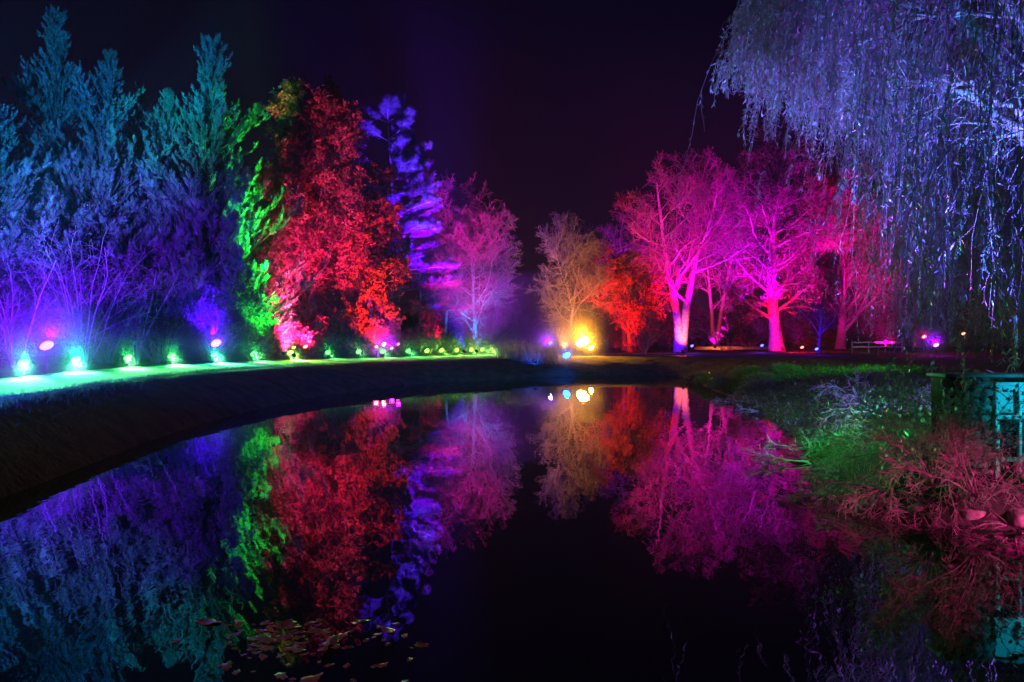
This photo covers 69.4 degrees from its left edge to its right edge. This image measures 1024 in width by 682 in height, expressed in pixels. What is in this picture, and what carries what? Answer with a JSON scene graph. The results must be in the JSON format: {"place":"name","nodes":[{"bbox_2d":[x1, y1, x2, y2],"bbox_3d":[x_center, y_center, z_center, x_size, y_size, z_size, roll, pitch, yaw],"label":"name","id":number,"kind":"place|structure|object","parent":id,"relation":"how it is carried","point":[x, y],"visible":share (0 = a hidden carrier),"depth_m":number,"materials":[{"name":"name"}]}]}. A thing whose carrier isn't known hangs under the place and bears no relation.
{"place":"outdoors","nodes":[
{"label":"outdoors","id":0,"kind":"place"},
{"bbox_2d":[0,352,675,400],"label":"path","id":1,"kind":"structure","parent":0,"point":[46,381],"depth_m":25.69,"materials":[{"name":"asphalt"}]},
{"bbox_2d":[0,376,1023,681],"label":"water","id":2,"kind":"structure","parent":0,"point":[620,528],"depth_m":7.21,"materials":[{"name":"black liquid"}]},
{"bbox_2d":[958,509,985,519],"bbox_3d":[5.331,1.994,8.502,0.426,0.164,0.319,-5,5,14],"label":"edging stone","id":3,"kind":"object","parent":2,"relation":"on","point":[970,515],"visible":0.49,"depth_m":8.40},
{"bbox_2d":[0,340,1023,531],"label":"ground","id":4,"kind":"structure","parent":0,"point":[68,453],"depth_m":22.52,"materials":[{"name":"plant"}]},
{"bbox_2d":[0,232,56,368],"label":"shrub","id":5,"kind":"object","parent":4,"relation":"on","point":[9,340],"visible":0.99,"depth_m":28.86,"materials":[{"name":"grey plant"}]},
{"bbox_2d":[0,343,56,365],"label":"shrub","id":6,"kind":"object","parent":4,"relation":"on","point":[36,359],"visible":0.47,"depth_m":32.55,"materials":[{"name":"green plant"}]},
{"bbox_2d":[0,114,63,351],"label":"conifer","id":7,"kind":"object","parent":4,"relation":"on","point":[10,159],"visible":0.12,"depth_m":49.62,"materials":[{"name":"green plant"}]},
{"bbox_2d":[0,103,83,346],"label":"conifer","id":8,"kind":"object","parent":4,"relation":"on","point":[11,196],"visible":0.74,"depth_m":33.69,"materials":[{"name":"green plant"}]},
{"bbox_2d":[38,340,54,372],"bbox_3d":[-16.367,0.538,26.027,0.498,1.141,0.310,0,0,-35],"label":"floodlight","id":9,"kind":"object","parent":4,"relation":"on","point":[46,345],"visible":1,"depth_m":25.95,"materials":[{"name":"black metal"}]},
{"bbox_2d":[0,226,96,353],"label":"shrub","id":10,"kind":"object","parent":4,"relation":"on","point":[4,279],"visible":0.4,"depth_m":33.01,"materials":[{"name":"green plant"}]},
{"bbox_2d":[0,201,140,362],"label":"shrub","id":11,"kind":"object","parent":4,"relation":"on","point":[38,328],"visible":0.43,"depth_m":34.23,"materials":[{"name":"green plant"}]},
{"bbox_2d":[50,347,97,364],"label":"shrub","id":12,"kind":"object","parent":4,"relation":"on","point":[66,357],"visible":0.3,"depth_m":35.21,"materials":[{"name":"green plant"}]},
{"bbox_2d":[0,4,157,357],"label":"conifer","id":13,"kind":"object","parent":4,"relation":"on","point":[53,84],"visible":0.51,"depth_m":41.82,"materials":[{"name":"green plant"}]},
{"bbox_2d":[10,214,160,366],"bbox_3d":[-17.622,-2.059,31.376,6.367,6.436,6.039,0,0,39],"label":"shrub","id":14,"kind":"object","parent":4,"relation":"on","point":[85,363],"visible":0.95,"depth_m":30.91,"materials":[{"name":"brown plant"}]},
{"bbox_2d":[0,48,191,351],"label":"conifer","id":15,"kind":"object","parent":4,"relation":"on","point":[104,185],"visible":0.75,"depth_m":38.61,"materials":[{"name":"green plant"}]},
{"bbox_2d":[12,240,191,363],"bbox_3d":[-19.424,-1.896,36.519,8.958,6.133,7.977,0,0,33],"label":"shrub","id":16,"kind":"object","parent":4,"relation":"on","point":[111,341],"visible":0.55,"depth_m":35.45,"materials":[{"name":"green plant"}]},
{"bbox_2d":[90,342,154,362],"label":"shrub","id":17,"kind":"object","parent":4,"relation":"on","point":[121,355],"visible":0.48,"depth_m":38.50,"materials":[{"name":"green plant"}]},
{"bbox_2d":[86,80,186,356],"bbox_3d":[-24.661,-8.321,50.389,9.924,18.942,11.754,0,0,34],"label":"conifer","id":18,"kind":"object","parent":4,"relation":"on","point":[144,102],"visible":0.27,"depth_m":50.07,"materials":[{"name":"green plant"}]},
{"bbox_2d":[77,261,215,362],"bbox_3d":[-18.567,-1.562,38.021,6.672,5.468,6.610,0,0,0],"label":"shrub","id":19,"kind":"object","parent":4,"relation":"on","point":[157,360],"visible":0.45,"depth_m":37.29,"materials":[{"name":"green plant"}]},
{"bbox_2d":[116,248,189,363],"bbox_3d":[-16.979,-1.650,35.431,3.696,5.574,2.890,0,0,0],"label":"shrub","id":20,"kind":"object","parent":4,"relation":"on","point":[138,350],"visible":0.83,"depth_m":35.02,"materials":[{"name":"grey plant"}]},
{"bbox_2d":[100,87,224,355],"bbox_3d":[-20.250,-6.845,42.182,7.560,16.015,9.526,0,0,0],"label":"conifer","id":21,"kind":"object","parent":4,"relation":"on","point":[167,105],"visible":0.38,"depth_m":42.60,"materials":[{"name":"green plant"}]},
{"bbox_2d":[71,228,261,360],"bbox_3d":[-18.428,-2.518,40.017,9.433,7.369,9.160,0,0,0],"label":"shrub","id":22,"kind":"object","parent":4,"relation":"on","point":[193,263],"visible":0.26,"depth_m":39.00,"materials":[{"name":"green plant"}]},
{"bbox_2d":[153,344,208,360],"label":"shrub","id":23,"kind":"object","parent":4,"relation":"on","point":[197,355],"visible":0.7,"depth_m":40.48,"materials":[{"name":"green plant"}]},
{"bbox_2d":[88,32,330,359],"bbox_3d":[-16.904,-8.323,41.976,11.715,18.960,13.552,0,0,0],"label":"conifer","id":24,"kind":"object","parent":4,"relation":"on","point":[233,224],"visible":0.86,"depth_m":41.13,"materials":[{"name":"green plant"}]},
{"bbox_2d":[134,264,297,361],"bbox_3d":[-15.574,-1.431,38.918,8.191,5.634,5.255,0,0,0],"label":"shrub","id":25,"kind":"object","parent":4,"relation":"on","point":[248,323],"visible":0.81,"depth_m":38.77,"materials":[{"name":"green plant"}]},
{"bbox_2d":[216,344,249,359],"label":"shrub","id":26,"kind":"object","parent":4,"relation":"on","point":[233,356],"visible":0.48,"depth_m":42.86,"materials":[{"name":"green plant"}]},
{"bbox_2d":[206,274,314,360],"bbox_3d":[-13.754,-1.384,41.446,5.514,5.068,5.191,0,0,0],"label":"shrub","id":27,"kind":"object","parent":4,"relation":"on","point":[270,334],"visible":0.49,"depth_m":41.27,"materials":[{"name":"green plant"}]},
{"bbox_2d":[251,342,300,358],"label":"shrub","id":28,"kind":"object","parent":4,"relation":"on","point":[275,353],"visible":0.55,"depth_m":45.92,"materials":[{"name":"green plant"}]},
{"bbox_2d":[257,310,325,340],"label":"hedge shrub","id":29,"kind":"object","parent":4,"relation":"on","point":[279,318],"visible":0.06,"depth_m":82.41,"materials":[{"name":"green plant"}]},
{"bbox_2d":[257,313,338,357],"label":"shrub","id":30,"kind":"object","parent":4,"relation":"on","point":[301,341],"visible":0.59,"depth_m":48.15,"materials":[{"name":"green plant"}]},
{"bbox_2d":[0,354,596,417],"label":"path edge grass","id":31,"kind":"structure","parent":4,"relation":"on","point":[110,384],"depth_m":19.32,"materials":[{"name":"plant"}]},
{"bbox_2d":[244,72,393,324],"bbox_3d":[-14.111,-8.966,52.174,10.439,20.372,10.044,0,0,-41],"label":"broadleaf tree","id":32,"kind":"object","parent":4,"relation":"on","point":[308,142],"visible":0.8,"depth_m":50.76,"materials":[{"name":"green plant"}]},
{"bbox_2d":[284,308,368,355],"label":"shrub","id":33,"kind":"object","parent":4,"relation":"on","point":[333,334],"visible":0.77,"depth_m":47.74,"materials":[{"name":"green plant"}]},
{"bbox_2d":[302,301,395,356],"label":"shrub","id":34,"kind":"object","parent":4,"relation":"on","point":[315,317],"visible":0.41,"depth_m":48.86,"materials":[{"name":"green plant"}]},
{"bbox_2d":[334,345,373,357],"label":"shrub","id":35,"kind":"object","parent":4,"relation":"on","point":[362,354],"visible":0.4,"depth_m":49.39,"materials":[{"name":"green plant"}]},
{"bbox_2d":[332,159,414,356],"bbox_3d":[-9.315,-5.710,50.420,5.489,13.765,5.094,0,0,0],"label":"broadleaf tree","id":36,"kind":"object","parent":4,"relation":"on","point":[359,192],"visible":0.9,"depth_m":49.66,"materials":[{"name":"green plant"}]},
{"bbox_2d":[372,311,409,349],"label":"hedge shrub","id":37,"kind":"object","parent":4,"relation":"on","point":[403,327],"visible":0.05,"depth_m":88.78,"materials":[{"name":"green plant"}]},
{"bbox_2d":[386,322,444,355],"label":"shrub","id":38,"kind":"object","parent":4,"relation":"on","point":[407,345],"visible":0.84,"depth_m":54.88,"materials":[{"name":"green plant"}]},
{"bbox_2d":[359,92,472,354],"bbox_3d":[-8.635,-9.395,58.050,11.438,21.101,8.401,0,0,45],"label":"pine tree","id":39,"kind":"object","parent":4,"relation":"on","point":[410,158],"visible":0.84,"depth_m":57.69,"materials":[{"name":"green plant"}]},
{"bbox_2d":[389,217,445,351],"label":"bare tree","id":40,"kind":"object","parent":4,"relation":"on","point":[415,275],"visible":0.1,"depth_m":72.05,"materials":[{"name":"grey plant"}]},
{"bbox_2d":[394,326,461,354],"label":"shrub","id":41,"kind":"object","parent":4,"relation":"on","point":[442,340],"visible":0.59,"depth_m":55.70,"materials":[{"name":"green plant"}]},
{"bbox_2d":[411,307,450,342],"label":"clipped conifer","id":42,"kind":"object","parent":4,"relation":"on","point":[426,318],"visible":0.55,"depth_m":59.79,"materials":[{"name":"green plant"}]},
{"bbox_2d":[401,311,461,343],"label":"hedge shrub","id":43,"kind":"object","parent":4,"relation":"on","point":[413,322],"visible":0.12,"depth_m":88.46,"materials":[{"name":"green plant"}]},
{"bbox_2d":[413,170,494,335],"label":"bare tree","id":44,"kind":"object","parent":4,"relation":"on","point":[461,194],"visible":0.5,"depth_m":67.94,"materials":[{"name":"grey plant"}]},
{"bbox_2d":[429,326,480,354],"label":"shrub","id":45,"kind":"object","parent":4,"relation":"on","point":[468,338],"visible":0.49,"depth_m":57.90,"materials":[{"name":"green plant"}]},
{"bbox_2d":[430,310,499,343],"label":"hedge shrub","id":46,"kind":"object","parent":4,"relation":"on","point":[440,317],"visible":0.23,"depth_m":86.71,"materials":[{"name":"green plant"}]},
{"bbox_2d":[443,333,495,354],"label":"shrub","id":47,"kind":"object","parent":4,"relation":"on","point":[485,345],"visible":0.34,"depth_m":59.35,"materials":[{"name":"green plant"}]},
{"bbox_2d":[415,196,532,345],"bbox_3d":[-3.590,-5.802,66.010,10.802,13.967,9.156,0,0,17],"label":"bare tree","id":48,"kind":"object","parent":4,"relation":"on","point":[492,247],"visible":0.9,"depth_m":64.87,"materials":[{"name":"brown plant"}]},
{"bbox_2d":[445,297,519,353],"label":"shrub","id":49,"kind":"object","parent":4,"relation":"on","point":[491,333],"visible":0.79,"depth_m":61.42,"materials":[{"name":"grey plant"}]},
{"bbox_2d":[474,333,512,353],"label":"shrub","id":50,"kind":"object","parent":4,"relation":"on","point":[497,342],"visible":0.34,"depth_m":61.76,"materials":[{"name":"green plant"}]},
{"bbox_2d":[466,298,546,347],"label":"hedge shrub","id":51,"kind":"object","parent":4,"relation":"on","point":[525,329],"visible":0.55,"depth_m":86.99,"materials":[{"name":"green plant"}]},
{"bbox_2d":[494,340,561,364],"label":"reeds","id":52,"kind":"object","parent":4,"relation":"on","point":[541,352],"visible":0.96,"depth_m":46.61,"materials":[{"name":"plant"}]},
{"bbox_2d":[525,311,596,346],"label":"hedge shrub","id":53,"kind":"object","parent":4,"relation":"on","point":[555,332],"visible":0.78,"depth_m":103.82,"materials":[{"name":"green plant"}]},
{"bbox_2d":[526,209,619,352],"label":"bare tree","id":54,"kind":"object","parent":4,"relation":"on","point":[586,259],"visible":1,"depth_m":65.29,"materials":[{"name":"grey plant"}]},
{"bbox_2d":[575,336,590,354],"bbox_3d":[5.362,0.725,56.065,1.171,2.232,0.760,0,0,0],"label":"floodlight","id":55,"kind":"object","parent":4,"relation":"on","point":[582,341],"visible":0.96,"depth_m":55.78,"materials":[{"name":"black metal"}]},
{"bbox_2d":[576,308,649,347],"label":"hedge shrub","id":56,"kind":"object","parent":4,"relation":"on","point":[601,330],"visible":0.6,"depth_m":96.07,"materials":[{"name":"green plant"}]},
{"bbox_2d":[575,208,664,350],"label":"bare tree","id":57,"kind":"object","parent":4,"relation":"on","point":[624,345],"visible":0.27,"depth_m":83.31,"materials":[{"name":"brown plant"}]},
{"bbox_2d":[588,244,671,352],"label":"broadleaf tree","id":58,"kind":"object","parent":4,"relation":"on","point":[627,265],"visible":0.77,"depth_m":68.37,"materials":[{"name":"red plant"}]},
{"bbox_2d":[608,303,673,347],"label":"hedge shrub","id":59,"kind":"object","parent":4,"relation":"on","point":[657,343],"visible":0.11,"depth_m":99.71,"materials":[{"name":"green plant"}]},
{"bbox_2d":[622,305,679,353],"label":"shrub","id":60,"kind":"object","parent":4,"relation":"on","point":[649,322],"visible":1,"depth_m":61.57,"materials":[{"name":"grey plant"}]},
{"bbox_2d":[656,314,703,346],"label":"hedge shrub","id":61,"kind":"object","parent":4,"relation":"on","point":[670,338],"visible":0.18,"depth_m":100.70,"materials":[{"name":"green plant"}]},
{"bbox_2d":[608,146,763,351],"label":"bare tree","id":62,"kind":"object","parent":4,"relation":"on","point":[681,319],"visible":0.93,"depth_m":70.24,"materials":[{"name":"brown plant"}]},
{"bbox_2d":[682,370,714,382],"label":"grass tussock","id":63,"kind":"object","parent":4,"relation":"on","point":[690,379],"depth_m":37.37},
{"bbox_2d":[666,302,734,346],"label":"hedge shrub","id":64,"kind":"object","parent":4,"relation":"on","point":[696,317],"visible":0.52,"depth_m":98.74,"materials":[{"name":"green plant"}]},
{"bbox_2d":[693,371,730,385],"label":"grass tussock","id":65,"kind":"object","parent":4,"relation":"on","point":[703,379],"depth_m":33.87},
{"bbox_2d":[661,179,771,346],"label":"bare tree","id":66,"kind":"object","parent":4,"relation":"on","point":[723,304],"visible":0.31,"depth_m":89.50,"materials":[{"name":"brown plant"}]},
{"bbox_2d":[705,374,741,388],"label":"grass tussock","id":67,"kind":"object","parent":4,"relation":"on","point":[712,381],"depth_m":30.77,"materials":[{"name":"plant"}]},
{"bbox_2d":[689,315,765,350],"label":"shrub","id":68,"kind":"object","parent":4,"relation":"on","point":[731,343],"visible":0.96,"depth_m":76.36,"materials":[{"name":"grey plant"}]},
{"bbox_2d":[694,347,767,349],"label":"wall","id":69,"kind":"structure","parent":4,"relation":"on","point":[704,348],"depth_m":83.83,"materials":[{"name":"stone"}]},
{"bbox_2d":[706,302,786,346],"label":"hedge shrub","id":70,"kind":"object","parent":4,"relation":"on","point":[761,330],"visible":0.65,"depth_m":96.81,"materials":[{"name":"green plant"}]},
{"bbox_2d":[730,365,764,377],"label":"grass tussock","id":71,"kind":"object","parent":4,"relation":"on","point":[743,371],"depth_m":32.85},
{"bbox_2d":[737,378,780,394],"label":"grass tussock","id":72,"kind":"object","parent":4,"relation":"on","point":[758,384],"depth_m":26.43,"materials":[{"name":"plant"}]},
{"bbox_2d":[738,371,782,384],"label":"grass tussock","id":73,"kind":"object","parent":4,"relation":"on","point":[758,375],"depth_m":28.36,"materials":[{"name":"plant"}]},
{"bbox_2d":[737,315,811,346],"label":"hedge shrub","id":74,"kind":"object","parent":4,"relation":"on","point":[762,342],"visible":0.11,"depth_m":101.05,"materials":[{"name":"green plant"}]},
{"bbox_2d":[704,114,850,350],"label":"bare tree","id":75,"kind":"object","parent":4,"relation":"on","point":[776,341],"visible":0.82,"depth_m":69.69,"materials":[{"name":"brown plant"}]},
{"bbox_2d":[738,448,821,467],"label":"shrub","id":76,"kind":"object","parent":4,"relation":"on","point":[788,460],"visible":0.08,"depth_m":12.65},
{"bbox_2d":[757,362,805,377],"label":"grass tussock","id":77,"kind":"object","parent":4,"relation":"on","point":[777,368],"depth_m":29.23,"materials":[{"name":"plant"}]},
{"bbox_2d":[763,434,826,456],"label":"shrub","id":78,"kind":"object","parent":4,"relation":"on","point":[808,451],"visible":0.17,"depth_m":13.99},
{"bbox_2d":[574,354,1022,502],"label":"bank grass","id":79,"kind":"structure","parent":4,"relation":"on","point":[852,382],"depth_m":21.66,"materials":[{"name":"plant"}]},
{"bbox_2d":[777,243,855,352],"bbox_3d":[24.603,-3.602,59.742,6.005,9.310,5.572,0,0,23],"label":"bare tree","id":80,"kind":"object","parent":4,"relation":"on","point":[829,256],"visible":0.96,"depth_m":59.57,"materials":[{"name":"brown plant"}]},
{"bbox_2d":[780,311,852,346],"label":"hedge shrub","id":81,"kind":"object","parent":4,"relation":"on","point":[796,335],"visible":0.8,"depth_m":95.14,"materials":[{"name":"green plant"}]},
{"bbox_2d":[794,459,839,487],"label":"shrub","id":82,"kind":"object","parent":4,"relation":"on","point":[814,470],"visible":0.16,"depth_m":11.19,"materials":[{"name":"plant"}]},
{"bbox_2d":[769,484,868,512],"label":"shrub","id":83,"kind":"object","parent":4,"relation":"on","point":[797,497],"visible":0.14,"depth_m":9.60,"materials":[{"name":"grey plant"}]},
{"bbox_2d":[800,308,865,346],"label":"hedge shrub","id":84,"kind":"object","parent":4,"relation":"on","point":[852,325],"visible":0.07,"depth_m":100.87,"materials":[{"name":"green plant"}]},
{"bbox_2d":[664,0,1023,372],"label":"willow tree","id":85,"kind":"object","parent":4,"relation":"on","point":[804,33],"visible":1,"depth_m":12.27,"materials":[{"name":"green plant"}]},
{"bbox_2d":[776,160,912,348],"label":"broadleaf tree","id":86,"kind":"object","parent":4,"relation":"on","point":[841,342],"visible":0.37,"depth_m":82.83,"materials":[{"name":"plant"}]},
{"bbox_2d":[810,366,897,400],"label":"shrub","id":87,"kind":"object","parent":4,"relation":"on","point":[837,387],"visible":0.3,"depth_m":20.96,"materials":[{"name":"plant"}]},
{"bbox_2d":[812,395,921,463],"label":"shrub","id":88,"kind":"object","parent":4,"relation":"on","point":[856,436],"visible":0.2,"depth_m":12.15,"materials":[{"name":"plant"}]},
{"bbox_2d":[816,400,920,439],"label":"shrub","id":89,"kind":"object","parent":4,"relation":"on","point":[847,418],"visible":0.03,"depth_m":14.21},
{"bbox_2d":[794,466,949,524],"bbox_3d":[4.566,1.953,9.327,1.776,0.759,1.924,0,0,32],"label":"shrub","id":90,"kind":"object","parent":4,"relation":"on","point":[873,489],"visible":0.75,"depth_m":8.94,"materials":[{"name":"plant"}]},
{"bbox_2d":[846,311,898,345],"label":"hedge shrub","id":91,"kind":"object","parent":4,"relation":"on","point":[866,329],"visible":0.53,"depth_m":101.22,"materials":[{"name":"green plant"}]},
{"bbox_2d":[851,341,903,352],"bbox_3d":[30.607,0.496,62.035,4.400,1.050,0.120,0,0,0],"label":"rail fence","id":92,"kind":"object","parent":4,"relation":"on","point":[884,346],"visible":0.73,"depth_m":61.98,"materials":[{"name":"brown wood"}]},
{"bbox_2d":[825,382,930,412],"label":"shrub","id":93,"kind":"object","parent":4,"relation":"on","point":[847,400],"visible":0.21,"depth_m":17.52,"materials":[{"name":"plant"}]},
{"bbox_2d":[875,307,944,345],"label":"hedge shrub","id":94,"kind":"object","parent":4,"relation":"on","point":[894,336],"visible":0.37,"depth_m":102.20,"materials":[{"name":"green plant"}]},
{"bbox_2d":[846,174,985,347],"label":"bare tree","id":95,"kind":"object","parent":4,"relation":"on","point":[918,343],"visible":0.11,"depth_m":91.70,"materials":[{"name":"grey plant"}]},
{"bbox_2d":[907,503,926,512],"bbox_3d":[4.952,1.995,8.863,0.436,0.175,0.328,-5,4,20],"label":"edging stone","id":96,"kind":"object","parent":4,"relation":"on","point":[915,507],"visible":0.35,"depth_m":8.78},
{"bbox_2d":[819,413,1023,535],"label":"shrub","id":97,"kind":"object","parent":4,"relation":"on","point":[983,492],"visible":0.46,"depth_m":8.67,"materials":[{"name":"plant"}]},
{"bbox_2d":[821,339,1023,485],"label":"shrub","id":98,"kind":"object","parent":4,"relation":"on","point":[899,424],"visible":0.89,"depth_m":8.50,"materials":[{"name":"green plant"}]},
{"bbox_2d":[869,489,975,529],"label":"shrub","id":99,"kind":"object","parent":4,"relation":"on","point":[925,522],"visible":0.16,"depth_m":8.52,"materials":[{"name":"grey plant"}]},
{"bbox_2d":[873,400,1023,512],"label":"shrub","id":100,"kind":"object","parent":4,"relation":"on","point":[949,437],"visible":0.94,"depth_m":8.26,"materials":[{"name":"plant"}]},
{"bbox_2d":[919,316,997,346],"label":"hedge shrub","id":101,"kind":"object","parent":4,"relation":"on","point":[946,342],"visible":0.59,"depth_m":96.86,"materials":[{"name":"green plant"}]},
{"bbox_2d":[926,373,1023,478],"bbox_3d":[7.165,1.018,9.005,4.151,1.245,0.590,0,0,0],"label":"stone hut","id":102,"kind":"object","parent":4,"relation":"on","point":[943,381],"visible":0.42,"depth_m":8.78,"materials":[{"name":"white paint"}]},
{"bbox_2d":[992,392,1023,477],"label":"window frame","id":103,"kind":"structure","parent":102,"relation":"in","point":[1020,450],"depth_m":8.74,"materials":[{"name":"white paint"}]},
{"bbox_2d":[953,509,1006,534],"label":"shrub","id":104,"kind":"object","parent":4,"relation":"on","point":[997,522],"visible":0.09,"depth_m":8.14,"materials":[{"name":"plant"}]},
{"bbox_2d":[963,520,1023,555],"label":"shrub","id":105,"kind":"object","parent":4,"relation":"on","point":[994,532],"visible":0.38,"depth_m":7.56,"materials":[{"name":"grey plant"}]},
{"bbox_2d":[977,305,1023,346],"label":"hedge shrub","id":106,"kind":"object","parent":4,"relation":"on","point":[1007,343],"visible":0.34,"depth_m":97.79,"materials":[{"name":"green plant"}]},
{"bbox_2d":[1007,508,1023,527],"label":"edging stone","id":107,"kind":"object","parent":4,"relation":"on","point":[1015,519],"visible":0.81,"depth_m":8.19,"materials":[{"name":"stone"}]},
{"bbox_2d":[0,0,1023,340],"label":"sky","id":108,"kind":"structure","parent":0,"point":[560,106],"materials":[{"name":"black"}]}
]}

